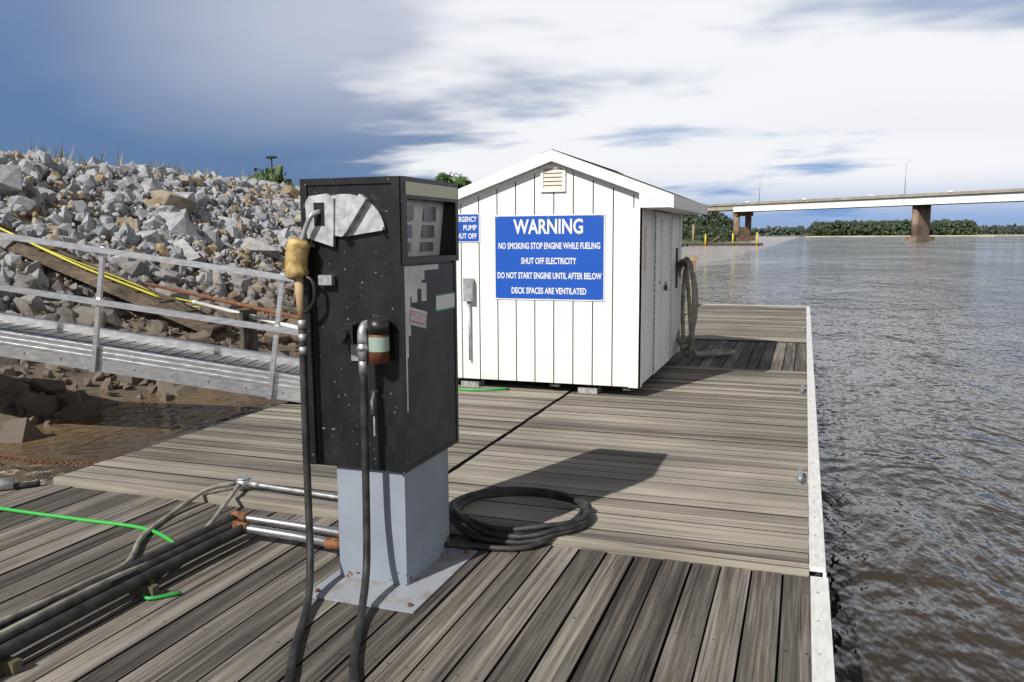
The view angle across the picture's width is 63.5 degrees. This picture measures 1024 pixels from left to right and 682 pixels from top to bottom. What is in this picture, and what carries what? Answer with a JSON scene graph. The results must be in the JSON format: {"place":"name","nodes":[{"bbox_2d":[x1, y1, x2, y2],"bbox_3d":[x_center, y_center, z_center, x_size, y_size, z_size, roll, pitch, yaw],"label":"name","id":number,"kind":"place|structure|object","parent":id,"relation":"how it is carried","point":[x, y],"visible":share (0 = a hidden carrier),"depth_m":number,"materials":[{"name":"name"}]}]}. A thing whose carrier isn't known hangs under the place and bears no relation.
{"place":"outdoors","nodes":[
{"label":"outdoors","id":0,"kind":"place"},
{"bbox_2d":[0,172,737,424],"bbox_3d":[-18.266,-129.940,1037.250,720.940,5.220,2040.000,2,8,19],"label":"bank ground","id":1,"kind":"structure","parent":0,"point":[35,370],"depth_m":11.09,"materials":[{"name":"brown soil"}]},
{"bbox_2d":[0,224,227,335],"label":"old timber ramp","id":2,"kind":"structure","parent":1,"relation":"on","point":[112,287],"depth_m":14.03,"materials":[{"name":"brown wood"}]},
{"bbox_2d":[0,227,297,351],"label":"service lines","id":3,"kind":"object","parent":1,"relation":"on","point":[249,338],"visible":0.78,"depth_m":13.07,"materials":[{"name":"yellow"}]},
{"bbox_2d":[0,139,299,186],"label":"bank grass tufts","id":4,"kind":"object","parent":1,"relation":"on","point":[61,156],"visible":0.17,"depth_m":20.60,"materials":[{"name":"plant"}]},
{"bbox_2d":[0,149,300,442],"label":"bank riprap rocks","id":5,"kind":"object","parent":1,"relation":"on","point":[161,205],"visible":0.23,"depth_m":17.09,"materials":[{"name":"grey stone"}]},
{"bbox_2d":[266,156,276,181],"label":"lamp post","id":6,"kind":"object","parent":1,"relation":"on","point":[271,157],"visible":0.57,"depth_m":71.05,"materials":[{"name":"grey metal"}]},
{"bbox_2d":[248,165,471,188],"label":"tree","id":7,"kind":"object","parent":1,"relation":"on","point":[460,181],"visible":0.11,"depth_m":77.42,"materials":[{"name":"green plant"}]},
{"bbox_2d":[682,212,733,232],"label":"trees","id":8,"kind":"object","parent":1,"relation":"on","point":[717,219],"visible":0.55,"depth_m":404.30,"materials":[{"name":"green plant"}]},
{"bbox_2d":[682,222,737,246],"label":"bushes","id":9,"kind":"object","parent":1,"relation":"on","point":[712,232],"visible":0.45,"depth_m":250.10,"materials":[{"name":"green plant"}]},
{"bbox_2d":[0,236,1023,681],"bbox_3d":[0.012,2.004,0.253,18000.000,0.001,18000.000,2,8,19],"label":"river water","id":10,"kind":"structure","parent":0,"point":[918,362],"depth_m":8.61,"materials":[{"name":"grey liquid"}]},
{"bbox_2d":[72,344,796,681],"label":"dock frame","id":11,"kind":"object","parent":10,"relation":"on","point":[778,641],"visible":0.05,"depth_m":3.67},
{"bbox_2d":[0,455,95,465],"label":"mooring chain","id":12,"kind":"object","parent":11,"relation":"attached to","point":[44,461],"visible":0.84,"depth_m":6.75,"materials":[{"name":"metal"}]},
{"bbox_2d":[0,232,300,402],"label":"gangway","id":13,"kind":"object","parent":11,"relation":"on","point":[97,347],"visible":0.84,"depth_m":8.02,"materials":[{"name":"metal"}]},
{"bbox_2d":[0,475,339,675],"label":"pipes","id":14,"kind":"object","parent":11,"relation":"on","point":[23,628],"visible":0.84,"depth_m":3.99,"materials":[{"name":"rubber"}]},
{"bbox_2d":[299,176,476,613],"bbox_3d":[-0.603,0.190,4.022,0.640,1.915,0.840,2,8,19],"label":"fuel pump","id":15,"kind":"object","parent":11,"relation":"on","point":[399,269],"visible":0.98,"depth_m":3.90,"materials":[{"name":"paint"}]},
{"bbox_2d":[285,194,389,435],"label":"pump fittings","id":16,"kind":"object","parent":15,"relation":"attached to","point":[329,218],"visible":1,"depth_m":3.75,"materials":[{"name":"metal"}]},
{"bbox_2d":[411,311,425,322],"bbox_3d":[-0.440,-0.111,3.884,0.002,0.041,0.155,2,-4,19],"label":"sticker","id":17,"kind":"object","parent":15,"relation":"attached to","point":[422,317],"visible":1,"depth_m":3.88,"materials":[{"name":"white"}]},
{"bbox_2d":[0,478,811,681],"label":"dock planks","id":18,"kind":"object","parent":11,"relation":"on","point":[542,613],"visible":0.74,"depth_m":3.63,"materials":[{"name":"grey wood"}]},
{"bbox_2d":[53,304,808,576],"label":"dock planks","id":19,"kind":"object","parent":11,"relation":"on","point":[691,464],"visible":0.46,"depth_m":5.95,"materials":[{"name":"grey wood"}]},
{"bbox_2d":[456,149,707,393],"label":"shed","id":20,"kind":"structure","parent":19,"relation":"on","point":[624,334],"depth_m":8.47,"materials":[{"name":"white paint"}]},
{"bbox_2d":[458,213,479,241],"bbox_3d":[-0.506,-1.184,8.666,0.360,0.300,0.006,2,8,19],"label":"emergency sign","id":21,"kind":"object","parent":20,"relation":"attached to","point":[469,226],"visible":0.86,"depth_m":8.64,"materials":[{"name":"blue"}]},
{"bbox_2d":[494,214,604,300],"bbox_3d":[0.368,-0.846,8.398,1.170,0.865,0.008,2,8,19],"label":"warning sign","id":22,"kind":"object","parent":20,"relation":"attached to","point":[551,257],"visible":1,"depth_m":8.39,"materials":[{"name":"blue metal"}]},
{"bbox_2d":[676,257,734,357],"bbox_3d":[2.403,-0.439,10.776,0.614,1.336,1.460,5,9,36],"label":"hose","id":23,"kind":"object","parent":20,"relation":"hanging from","point":[688,350],"visible":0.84,"depth_m":10.52,"materials":[{"name":"grey rubber"}]},
{"bbox_2d":[795,311,804,484],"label":"dock cleats","id":24,"kind":"object","parent":19,"relation":"on","point":[800,478],"visible":1,"depth_m":5.43,"materials":[{"name":"silver metal"}]},
{"bbox_2d":[283,329,593,681],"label":"pump hoses","id":25,"kind":"object","parent":11,"relation":"on","point":[523,538],"visible":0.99,"depth_m":3.90,"materials":[{"name":"rubber"}]},
{"bbox_2d":[458,387,508,390],"bbox_3d":[-0.725,0.468,8.963,1.471,0.041,0.362,4,9,33],"label":"garden hose","id":26,"kind":"object","parent":11,"relation":"on","point":[474,389],"visible":0.56,"depth_m":8.63,"materials":[{"name":"green rubber"}]},
{"bbox_2d":[681,255,697,304],"bbox_3d":[3.824,-1.407,19.181,0.950,1.150,0.110,2,8,19],"label":"hose bracket","id":27,"kind":"object","parent":11,"relation":"on","point":[694,258],"visible":0.29,"depth_m":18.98,"materials":[{"name":"brown wood"}]},
{"bbox_2d":[664,340,806,371],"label":"dark dock planks","id":28,"kind":"object","parent":11,"relation":"on","point":[753,355],"visible":0.44,"depth_m":11.03,"materials":[{"name":"wood"}]},
{"bbox_2d":[700,304,834,681],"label":"dock rub strips","id":29,"kind":"object","parent":11,"relation":"attached to","point":[823,669],"visible":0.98,"depth_m":4.18,"materials":[{"name":"white plastic"}]},
{"bbox_2d":[683,225,762,245],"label":"dock","id":30,"kind":"object","parent":10,"relation":"on","point":[722,244],"visible":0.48,"depth_m":166.59,"materials":[{"name":"yellow paint"}]},
{"bbox_2d":[706,162,1023,240],"bbox_3d":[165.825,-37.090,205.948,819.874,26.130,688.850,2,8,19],"label":"bridge","id":31,"kind":"structure","parent":10,"relation":"on","point":[920,203],"depth_m":269.11,"materials":[{"name":"concrete"}]},
{"bbox_2d":[0,0,1023,235],"label":"sky","id":32,"kind":"structure","parent":0,"point":[697,100],"materials":[{"name":"blue"}]},
{"bbox_2d":[758,234,1023,236],"bbox_3d":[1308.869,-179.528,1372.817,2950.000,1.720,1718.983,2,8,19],"label":"bank ground","id":33,"kind":"structure","parent":0,"point":[909,235],"depth_m":822.16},
{"bbox_2d":[699,223,1023,235],"bbox_3d":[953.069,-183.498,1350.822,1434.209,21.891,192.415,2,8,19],"label":"tree belt","id":34,"kind":"object","parent":33,"relation":"on","point":[784,230],"visible":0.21,"depth_m":1428.40,"materials":[{"name":"green plant"}]},
{"bbox_2d":[804,218,982,235],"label":"island tree","id":35,"kind":"object","parent":33,"relation":"on","point":[944,226],"visible":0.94,"depth_m":819.09,"materials":[{"name":"green plant"}]},
{"bbox_2d":[979,224,1023,234],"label":"trees","id":36,"kind":"object","parent":33,"relation":"on","point":[997,229],"visible":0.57,"depth_m":939.95,"materials":[{"name":"green plant"}]}
]}

